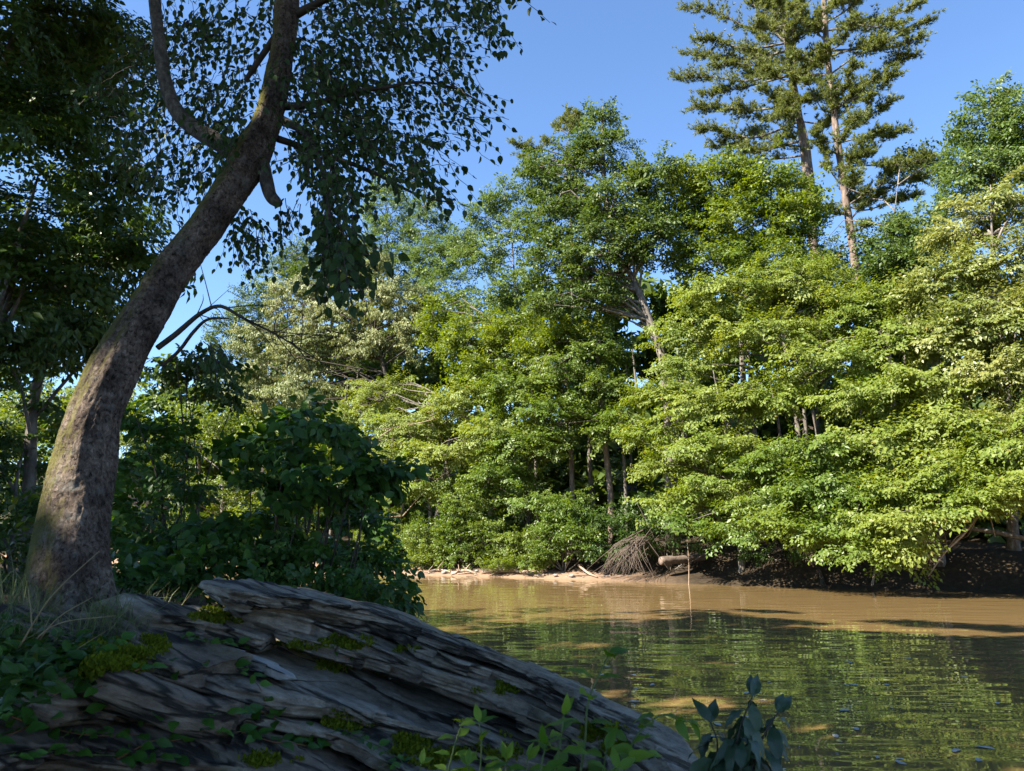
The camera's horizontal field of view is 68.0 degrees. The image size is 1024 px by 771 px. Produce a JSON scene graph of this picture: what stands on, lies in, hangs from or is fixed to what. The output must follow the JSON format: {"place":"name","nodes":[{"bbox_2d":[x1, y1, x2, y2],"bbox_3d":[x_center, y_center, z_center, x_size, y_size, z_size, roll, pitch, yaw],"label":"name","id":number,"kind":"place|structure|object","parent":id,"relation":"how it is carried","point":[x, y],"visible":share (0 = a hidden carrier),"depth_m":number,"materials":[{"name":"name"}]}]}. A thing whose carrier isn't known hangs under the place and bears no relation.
{"place":"outdoors","nodes":[
{"label":"outdoors","id":0,"kind":"place"},
{"bbox_2d":[0,398,1023,705],"bbox_3d":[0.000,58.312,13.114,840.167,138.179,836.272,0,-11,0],"label":"ground","id":1,"kind":"structure","parent":0,"point":[976,564],"depth_m":28.27,"materials":[{"name":"soil"}]},
{"bbox_2d":[0,474,45,572],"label":"shrub","id":2,"kind":"object","parent":1,"relation":"on","point":[2,545],"visible":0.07,"depth_m":12.24,"materials":[{"name":"green plant"}]},
{"bbox_2d":[0,361,67,587],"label":"shaded tree","id":3,"kind":"object","parent":1,"relation":"on","point":[15,507],"visible":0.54,"depth_m":9.90,"materials":[{"name":"green plant"}]},
{"bbox_2d":[0,358,152,523],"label":"hidden tree","id":4,"kind":"object","parent":1,"relation":"on","point":[6,408],"visible":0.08,"depth_m":59.30,"materials":[{"name":"green plant"}]},
{"bbox_2d":[0,0,182,229],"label":"shaded tree","id":5,"kind":"object","parent":1,"relation":"on","point":[49,50],"visible":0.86,"depth_m":9.80,"materials":[{"name":"green plant"}]},
{"bbox_2d":[0,137,191,393],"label":"shaded tree","id":6,"kind":"object","parent":1,"relation":"on","point":[26,236],"visible":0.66,"depth_m":10.11,"materials":[{"name":"green plant"}]},
{"bbox_2d":[0,159,203,576],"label":"shaded tree","id":7,"kind":"object","parent":1,"relation":"on","point":[47,338],"visible":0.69,"depth_m":10.20,"materials":[{"name":"green plant"}]},
{"bbox_2d":[110,394,229,604],"bbox_3d":[-3.703,1.068,7.825,1.527,2.346,3.717,5,-12,-23],"label":"shrub","id":8,"kind":"object","parent":1,"relation":"on","point":[124,538],"visible":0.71,"depth_m":8.14,"materials":[{"name":"green plant"}]},
{"bbox_2d":[110,438,237,579],"bbox_3d":[-6.388,2.156,13.674,2.882,3.014,6.681,6,-13,-29],"label":"shrub","id":9,"kind":"object","parent":1,"relation":"on","point":[135,474],"visible":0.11,"depth_m":14.63,"materials":[{"name":"green plant"}]},
{"bbox_2d":[140,343,259,598],"bbox_3d":[-3.990,1.061,9.433,1.333,3.098,1.180,0,-11,0],"label":"shrub","id":10,"kind":"object","parent":1,"relation":"on","point":[187,368],"visible":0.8,"depth_m":9.66,"materials":[{"name":"green plant"}]},
{"bbox_2d":[119,384,347,547],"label":"hidden tree","id":11,"kind":"object","parent":1,"relation":"on","point":[230,429],"visible":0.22,"depth_m":47.80,"materials":[{"name":"green plant"}]},
{"bbox_2d":[188,233,333,409],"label":"green tree","id":12,"kind":"object","parent":1,"relation":"on","point":[297,265],"visible":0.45,"depth_m":62.60,"materials":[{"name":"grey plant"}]},
{"bbox_2d":[114,512,421,608],"bbox_3d":[-2.066,1.659,6.636,2.518,1.119,1.796,0,-11,0],"label":"shrub","id":13,"kind":"object","parent":1,"relation":"on","point":[277,563],"visible":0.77,"depth_m":6.37,"materials":[{"name":"green plant"}]},
{"bbox_2d":[175,503,392,573],"bbox_3d":[-4.063,3.174,12.898,2.626,2.425,4.114,10,-15,-41],"label":"shrub","id":14,"kind":"object","parent":1,"relation":"on","point":[299,524],"visible":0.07,"depth_m":13.49,"materials":[{"name":"green plant"}]},
{"bbox_2d":[20,0,555,612],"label":"leaning tree","id":15,"kind":"object","parent":1,"relation":"on","point":[72,530],"visible":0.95,"depth_m":5.35,"materials":[{"name":"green plant"}]},
{"bbox_2d":[169,388,436,591],"bbox_3d":[-2.108,1.385,7.156,3.065,2.713,1.939,-9,-14,40],"label":"shrub","id":16,"kind":"object","parent":1,"relation":"on","point":[289,449],"visible":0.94,"depth_m":6.88,"materials":[{"name":"green plant"}]},
{"bbox_2d":[220,246,444,510],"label":"sourwood","id":17,"kind":"object","parent":1,"relation":"on","point":[367,340],"visible":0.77,"depth_m":51.02,"materials":[{"name":"green plant"}]},
{"bbox_2d":[0,577,697,770],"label":"rock ledge","id":18,"kind":"object","parent":1,"relation":"on","point":[424,690],"visible":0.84,"depth_m":3.55,"materials":[{"name":"stone"}]},
{"bbox_2d":[0,680,101,720],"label":"creeping vine","id":19,"kind":"object","parent":18,"relation":"on","point":[85,686],"visible":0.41,"depth_m":2.66,"materials":[{"name":"green plant"}]},
{"bbox_2d":[0,702,106,743],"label":"creeping vine","id":20,"kind":"object","parent":18,"relation":"on","point":[94,707],"visible":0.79,"depth_m":2.59,"materials":[{"name":"green plant"}]},
{"bbox_2d":[0,612,114,722],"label":"ground cover","id":21,"kind":"object","parent":18,"relation":"on","point":[15,664],"visible":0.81,"depth_m":2.52,"materials":[{"name":"green plant"}]},
{"bbox_2d":[28,590,31,636],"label":"dry stalk","id":22,"kind":"object","parent":21,"relation":"on","point":[30,610],"visible":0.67,"depth_m":2.79,"materials":[{"name":"plant"}]},
{"bbox_2d":[18,550,99,648],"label":"dry stalk","id":23,"kind":"object","parent":21,"relation":"on","point":[24,638],"visible":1,"depth_m":2.56,"materials":[{"name":"plant"}]},
{"bbox_2d":[22,615,115,654],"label":"dry stalk","id":24,"kind":"object","parent":21,"relation":"on","point":[68,621],"visible":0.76,"depth_m":2.63,"materials":[{"name":"plant"}]},
{"bbox_2d":[2,631,135,674],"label":"creeping vine","id":25,"kind":"object","parent":18,"relation":"on","point":[126,635],"visible":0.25,"depth_m":3.00,"materials":[{"name":"green plant"}]},
{"bbox_2d":[0,704,139,740],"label":"creeping vine","id":26,"kind":"object","parent":18,"relation":"on","point":[55,733],"visible":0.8,"depth_m":2.67,"materials":[{"name":"green plant"}]},
{"bbox_2d":[0,541,193,667],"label":"grass","id":27,"kind":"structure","parent":18,"relation":"on","point":[11,602],"depth_m":3.26,"materials":[{"name":"green plant"}]},
{"bbox_2d":[39,597,91,639],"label":"dry stalk","id":28,"kind":"object","parent":27,"relation":"on","point":[60,616],"visible":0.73,"depth_m":2.73,"materials":[{"name":"plant"}]},
{"bbox_2d":[7,738,188,768],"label":"creeping vine","id":29,"kind":"object","parent":18,"relation":"on","point":[182,759],"visible":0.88,"depth_m":2.61,"materials":[{"name":"green plant"}]},
{"bbox_2d":[132,658,273,701],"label":"creeping vine","id":30,"kind":"object","parent":18,"relation":"on","point":[241,662],"visible":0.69,"depth_m":3.27,"materials":[{"name":"green plant"}]},
{"bbox_2d":[137,703,305,746],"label":"creeping vine","id":31,"kind":"object","parent":18,"relation":"on","point":[255,709],"visible":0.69,"depth_m":2.80,"materials":[{"name":"green plant"}]},
{"bbox_2d":[116,723,331,766],"bbox_3d":[-1.103,1.414,3.054,0.411,0.273,0.953,-3,-12,17],"label":"creeping vine","id":32,"kind":"object","parent":18,"relation":"on","point":[140,755],"visible":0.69,"depth_m":2.93,"materials":[{"name":"green plant"}]},
{"bbox_2d":[180,631,302,651],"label":"creeping vine","id":33,"kind":"object","parent":18,"relation":"on","point":[230,641],"visible":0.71,"depth_m":3.56,"materials":[{"name":"green plant"}]},
{"bbox_2d":[68,604,630,770],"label":"moss","id":34,"kind":"object","parent":18,"relation":"on","point":[124,657],"visible":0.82,"depth_m":3.45,"materials":[{"name":"green plant"}]},
{"bbox_2d":[320,644,386,675],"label":"creeping vine","id":35,"kind":"object","parent":18,"relation":"on","point":[336,654],"visible":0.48,"depth_m":4.04,"materials":[{"name":"green plant"}]},
{"bbox_2d":[303,722,413,769],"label":"creeping vine","id":36,"kind":"object","parent":18,"relation":"on","point":[321,742],"visible":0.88,"depth_m":3.34,"materials":[{"name":"green plant"}]},
{"bbox_2d":[297,504,426,621],"bbox_3d":[-1.673,2.178,7.837,1.433,2.116,2.146,6,-12,-27],"label":"shrub","id":37,"kind":"object","parent":1,"relation":"on","point":[374,527],"visible":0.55,"depth_m":7.96,"materials":[{"name":"green plant"}]},
{"bbox_2d":[350,505,424,568],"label":"bush","id":38,"kind":"object","parent":1,"relation":"on","point":[394,532],"visible":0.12,"depth_m":39.01,"materials":[{"name":"green plant"}]},
{"bbox_2d":[358,170,434,328],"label":"cone tree","id":39,"kind":"object","parent":1,"relation":"on","point":[368,218],"visible":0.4,"depth_m":61.40,"materials":[{"name":"green plant"}]},
{"bbox_2d":[419,748,433,770],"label":"leafy shoot","id":40,"kind":"object","parent":1,"relation":"on","point":[423,758],"visible":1,"depth_m":1.86,"materials":[{"name":"green plant"}]},
{"bbox_2d":[397,510,461,569],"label":"bush","id":41,"kind":"object","parent":1,"relation":"on","point":[422,556],"visible":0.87,"depth_m":36.31,"materials":[{"name":"green plant"}]},
{"bbox_2d":[313,367,549,535],"bbox_3d":[-4.840,3.444,40.706,15.141,10.047,7.456,-9,-14,40],"label":"hornbeam","id":42,"kind":"object","parent":1,"relation":"on","point":[423,451],"visible":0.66,"depth_m":39.49,"materials":[{"name":"green plant"}]},
{"bbox_2d":[377,413,434,438],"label":"dead branch","id":43,"kind":"object","parent":42,"relation":"attached to","point":[402,425],"visible":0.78,"depth_m":39.31,"materials":[{"name":"brown wood"}]},
{"bbox_2d":[391,468,450,516],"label":"dead branch","id":44,"kind":"object","parent":42,"relation":"attached to","point":[416,499],"visible":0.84,"depth_m":38.07,"materials":[{"name":"brown wood"}]},
{"bbox_2d":[403,188,481,381],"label":"cone tree","id":45,"kind":"object","parent":1,"relation":"on","point":[435,266],"visible":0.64,"depth_m":57.35,"materials":[{"name":"green plant"}]},
{"bbox_2d":[428,562,458,573],"bbox_3d":[-3.056,8.373,34.861,1.754,0.607,0.466,-6,-13,28],"label":"driftwood log","id":46,"kind":"object","parent":1,"relation":"on","point":[438,569],"visible":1,"depth_m":35.03,"materials":[{"name":"brown wood"}]},
{"bbox_2d":[434,717,475,770],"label":"leafy shoot","id":47,"kind":"object","parent":1,"relation":"on","point":[464,731],"visible":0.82,"depth_m":1.77,"materials":[{"name":"green plant"}]},
{"bbox_2d":[451,564,476,575],"bbox_3d":[-2.160,8.325,34.303,1.277,0.551,0.183,-3,-11,16],"label":"driftwood log","id":48,"kind":"object","parent":1,"relation":"on","point":[460,571],"visible":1,"depth_m":34.28,"materials":[{"name":"brown wood"}]},
{"bbox_2d":[460,747,476,770],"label":"leafy shoot","id":49,"kind":"object","parent":1,"relation":"on","point":[468,758],"visible":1,"depth_m":1.68,"materials":[{"name":"green plant"}]},
{"bbox_2d":[426,476,519,570],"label":"bush","id":50,"kind":"object","parent":1,"relation":"on","point":[453,512],"visible":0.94,"depth_m":35.52,"materials":[{"name":"green plant"}]},
{"bbox_2d":[453,703,508,770],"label":"leafy shoot","id":51,"kind":"object","parent":1,"relation":"on","point":[479,716],"visible":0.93,"depth_m":1.78,"materials":[{"name":"green plant"}]},
{"bbox_2d":[474,557,513,573],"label":"bush","id":52,"kind":"object","parent":1,"relation":"on","point":[486,565],"visible":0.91,"depth_m":33.65,"materials":[{"name":"green plant"}]},
{"bbox_2d":[440,172,548,523],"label":"thin tree","id":53,"kind":"object","parent":1,"relation":"on","point":[460,249],"visible":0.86,"depth_m":46.16,"materials":[{"name":"green plant"}]},
{"bbox_2d":[496,740,525,770],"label":"leafy shoot","id":54,"kind":"object","parent":1,"relation":"on","point":[506,752],"visible":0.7,"depth_m":1.86,"materials":[{"name":"green plant"}]},
{"bbox_2d":[409,285,616,540],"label":"green tree","id":55,"kind":"object","parent":1,"relation":"on","point":[451,321],"visible":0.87,"depth_m":40.93,"materials":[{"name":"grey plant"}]},
{"bbox_2d":[481,568,544,575],"bbox_3d":[0.148,8.215,33.634,3.255,0.432,0.840,-6,-12,28],"label":"driftwood log","id":56,"kind":"object","parent":1,"relation":"on","point":[511,571],"visible":0.81,"depth_m":33.82,"materials":[{"name":"brown wood"}]},
{"bbox_2d":[481,527,556,573],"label":"bush","id":57,"kind":"object","parent":1,"relation":"on","point":[517,538],"visible":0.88,"depth_m":33.79,"materials":[{"name":"green plant"}]},
{"bbox_2d":[506,742,543,770],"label":"leafy shoot","id":58,"kind":"object","parent":1,"relation":"on","point":[531,752],"visible":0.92,"depth_m":1.67,"materials":[{"name":"green plant"}]},
{"bbox_2d":[531,724,568,770],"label":"leafy shoot","id":59,"kind":"object","parent":1,"relation":"on","point":[543,743],"visible":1,"depth_m":1.58,"materials":[{"name":"green plant"}]},
{"bbox_2d":[505,103,602,323],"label":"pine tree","id":60,"kind":"object","parent":1,"relation":"on","point":[571,121],"visible":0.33,"depth_m":52.65,"materials":[{"name":"green plant"}]},
{"bbox_2d":[523,692,590,770],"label":"leafy shoot","id":61,"kind":"object","parent":1,"relation":"on","point":[566,708],"visible":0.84,"depth_m":1.64,"materials":[{"name":"green plant"}]},
{"bbox_2d":[455,321,659,540],"bbox_3d":[2.128,2.389,36.161,9.530,10.535,5.340,-6,-12,26],"label":"hornbeam","id":62,"kind":"object","parent":1,"relation":"on","point":[538,389],"visible":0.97,"depth_m":35.78,"materials":[{"name":"green plant"}]},
{"bbox_2d":[550,344,578,541],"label":"tree trunk","id":63,"kind":"object","parent":1,"relation":"on","point":[571,474],"visible":0.31,"depth_m":36.90,"materials":[{"name":"brown wood"}]},
{"bbox_2d":[520,486,612,570],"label":"bush","id":64,"kind":"object","parent":1,"relation":"on","point":[569,531],"visible":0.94,"depth_m":32.84,"materials":[{"name":"green plant"}]},
{"bbox_2d":[118,229,1023,542],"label":"woodland","id":65,"kind":"object","parent":1,"relation":"on","point":[588,471],"visible":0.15,"depth_m":44.44,"materials":[{"name":"green plant"}]},
{"bbox_2d":[539,646,628,770],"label":"leafy shoot","id":66,"kind":"object","parent":1,"relation":"on","point":[614,652],"visible":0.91,"depth_m":1.79,"materials":[{"name":"green plant"}]},
{"bbox_2d":[577,564,597,577],"bbox_3d":[3.182,7.836,32.136,0.305,0.524,1.401,4,-12,-20],"label":"driftwood log","id":67,"kind":"object","parent":1,"relation":"on","point":[581,568],"visible":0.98,"depth_m":32.09,"materials":[{"name":"brown wood"}]},
{"bbox_2d":[509,95,687,545],"bbox_3d":[4.222,-3.787,37.001,8.801,22.881,6.398,0,-11,0],"label":"tall oak","id":68,"kind":"object","parent":1,"relation":"on","point":[617,247],"visible":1,"depth_m":36.94,"materials":[{"name":"green plant"}]},
{"bbox_2d":[587,342,614,542],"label":"tree trunk","id":69,"kind":"object","parent":1,"relation":"on","point":[607,465],"visible":0.41,"depth_m":35.92,"materials":[{"name":"brown wood"}]},
{"bbox_2d":[586,728,628,770],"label":"leafy shoot","id":70,"kind":"object","parent":1,"relation":"on","point":[609,739],"visible":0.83,"depth_m":1.69,"materials":[{"name":"green plant"}]},
{"bbox_2d":[572,499,662,573],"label":"bush","id":71,"kind":"object","parent":1,"relation":"on","point":[621,533],"visible":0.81,"depth_m":31.97,"materials":[{"name":"green plant"}]},
{"bbox_2d":[613,379,630,531],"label":"tree trunk","id":72,"kind":"object","parent":1,"relation":"on","point":[624,473],"visible":0.38,"depth_m":35.59,"materials":[{"name":"grey plant"}]},
{"bbox_2d":[610,745,635,770],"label":"leafy shoot","id":73,"kind":"object","parent":1,"relation":"on","point":[625,763],"visible":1,"depth_m":1.58,"materials":[{"name":"green plant"}]},
{"bbox_2d":[586,743,661,770],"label":"leafy shoot","id":74,"kind":"object","parent":1,"relation":"on","point":[639,755],"visible":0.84,"depth_m":1.66,"materials":[{"name":"green plant"}]},
{"bbox_2d":[584,529,666,576],"bbox_3d":[4.554,6.690,30.355,3.203,1.946,2.295,0,-11,0],"label":"brush pile","id":75,"kind":"object","parent":1,"relation":"on","point":[630,549],"visible":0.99,"depth_m":30.49,"materials":[{"name":"wood"}]},
{"bbox_2d":[600,712,702,770],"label":"leafy shoot","id":76,"kind":"object","parent":1,"relation":"on","point":[681,727],"visible":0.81,"depth_m":1.87,"materials":[{"name":"green plant"}]},
{"bbox_2d":[613,490,730,569],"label":"bush","id":77,"kind":"object","parent":1,"relation":"on","point":[653,522],"visible":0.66,"depth_m":31.50,"materials":[{"name":"green plant"}]},
{"bbox_2d":[658,553,707,564],"bbox_3d":[6.957,7.024,30.711,2.257,0.460,0.390,5,-12,-23],"label":"fallen log","id":78,"kind":"object","parent":1,"relation":"on","point":[670,560],"visible":0.94,"depth_m":30.49,"materials":[{"name":"brown wood"}]},
{"bbox_2d":[687,698,726,770],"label":"dark shoot","id":79,"kind":"object","parent":1,"relation":"on","point":[710,713],"visible":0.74,"depth_m":1.93,"materials":[{"name":"green plant"}]},
{"bbox_2d":[609,358,840,573],"bbox_3d":[8.146,3.171,30.322,9.488,8.652,5.405,-6,-13,29],"label":"hornbeam","id":80,"kind":"object","parent":1,"relation":"on","point":[734,402],"visible":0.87,"depth_m":30.04,"materials":[{"name":"green plant"}]},
{"bbox_2d":[710,674,769,770],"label":"dark shoot","id":81,"kind":"object","parent":1,"relation":"on","point":[748,731],"visible":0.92,"depth_m":1.87,"materials":[{"name":"green plant"}]},
{"bbox_2d":[643,134,840,524],"bbox_3d":[11.056,-2.422,35.938,9.346,19.280,6.359,0,-11,0],"label":"maple","id":82,"kind":"object","parent":1,"relation":"on","point":[785,209],"visible":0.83,"depth_m":36.06,"materials":[{"name":"green plant"}]},
{"bbox_2d":[735,739,750,770],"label":"dark shoot","id":83,"kind":"object","parent":1,"relation":"on","point":[742,755],"visible":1,"depth_m":1.78,"materials":[{"name":"green plant"}]},
{"bbox_2d":[734,694,793,770],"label":"dark shoot","id":84,"kind":"object","parent":1,"relation":"on","point":[776,738],"visible":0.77,"depth_m":1.88,"materials":[{"name":"green plant"}]},
{"bbox_2d":[668,0,862,424],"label":"pine tree","id":85,"kind":"object","parent":1,"relation":"on","point":[786,107],"visible":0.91,"depth_m":44.70,"materials":[{"name":"green plant"}]},
{"bbox_2d":[735,534,847,568],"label":"bush","id":86,"kind":"object","parent":1,"relation":"on","point":[794,555],"visible":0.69,"depth_m":28.28,"materials":[{"name":"green plant"}]},
{"bbox_2d":[644,423,943,590],"bbox_3d":[9.819,4.165,27.276,5.945,5.708,10.081,9,-14,-38],"label":"hornbeam","id":87,"kind":"object","parent":1,"relation":"on","point":[822,484],"visible":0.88,"depth_m":25.96,"materials":[{"name":"green plant"}]},
{"bbox_2d":[754,0,835,239],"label":"pine tree","id":88,"kind":"object","parent":1,"relation":"on","point":[767,40],"visible":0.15,"depth_m":44.60,"materials":[{"name":"green plant"}]},
{"bbox_2d":[634,240,973,535],"bbox_3d":[11.963,0.168,31.519,12.831,13.153,7.568,-10,-15,43],"label":"hornbeam","id":89,"kind":"object","parent":1,"relation":"on","point":[841,301],"visible":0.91,"depth_m":31.47,"materials":[{"name":"green plant"}]},
{"bbox_2d":[815,568,825,586],"bbox_3d":[10.946,6.832,26.880,0.256,0.678,0.679,0,-11,0],"label":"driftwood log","id":90,"kind":"object","parent":1,"relation":"on","point":[822,580],"visible":0.98,"depth_m":26.91,"materials":[{"name":"brown wood"}]},
{"bbox_2d":[736,0,947,428],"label":"pine tree","id":91,"kind":"object","parent":1,"relation":"on","point":[880,41],"visible":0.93,"depth_m":39.95,"materials":[{"name":"green plant"}]},
{"bbox_2d":[806,137,965,465],"bbox_3d":[17.936,-3.828,37.455,8.537,19.921,11.072,-7,-13,32],"label":"green tree","id":92,"kind":"object","parent":1,"relation":"on","point":[901,231],"visible":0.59,"depth_m":34.61,"materials":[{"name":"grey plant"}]},
{"bbox_2d":[795,358,1023,573],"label":"hornbeam","id":93,"kind":"object","parent":1,"relation":"on","point":[972,449],"visible":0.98,"depth_m":23.83,"materials":[{"name":"green plant"}]},
{"bbox_2d":[928,515,995,576],"bbox_3d":[14.339,4.378,23.919,3.032,3.183,1.376,0,-11,0],"label":"bare limb","id":94,"kind":"object","parent":93,"relation":"attached to","point":[961,535],"visible":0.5,"depth_m":23.62,"materials":[{"name":"brown wood"}]},
{"bbox_2d":[963,526,1023,540],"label":"bare limb","id":95,"kind":"object","parent":93,"relation":"attached to","point":[1002,533],"visible":0.82,"depth_m":25.07,"materials":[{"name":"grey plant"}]},
{"bbox_2d":[873,161,1023,550],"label":"hornbeam","id":96,"kind":"object","parent":1,"relation":"on","point":[994,321],"visible":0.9,"depth_m":27.38,"materials":[{"name":"green plant"}]},
{"bbox_2d":[918,67,1023,509],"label":"tulip poplar","id":97,"kind":"object","parent":1,"relation":"on","point":[1002,151],"visible":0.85,"depth_m":33.43,"materials":[{"name":"green plant"}]},
{"bbox_2d":[1004,390,1023,502],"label":"hornbeam","id":98,"kind":"object","parent":1,"relation":"on","point":[1016,410],"visible":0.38,"depth_m":24.36,"materials":[{"name":"green plant"}]},
{"bbox_2d":[0,0,1023,463],"label":"sky","id":99,"kind":"structure","parent":0,"point":[600,49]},
{"bbox_2d":[112,566,1023,770],"bbox_3d":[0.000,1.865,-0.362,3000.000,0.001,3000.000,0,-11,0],"label":"river water","id":100,"kind":"structure","parent":0,"point":[705,644],"depth_m":12.10,"materials":[{"name":"brown liquid"}]},
{"bbox_2d":[687,540,688,584],"bbox_3d":[6.653,6.769,28.680,0.086,2.059,0.045,0,-11,0],"label":"upright stick","id":101,"kind":"object","parent":100,"relation":"in","point":[688,563],"visible":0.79,"depth_m":28.69,"materials":[{"name":"brown wood"}]}
]}

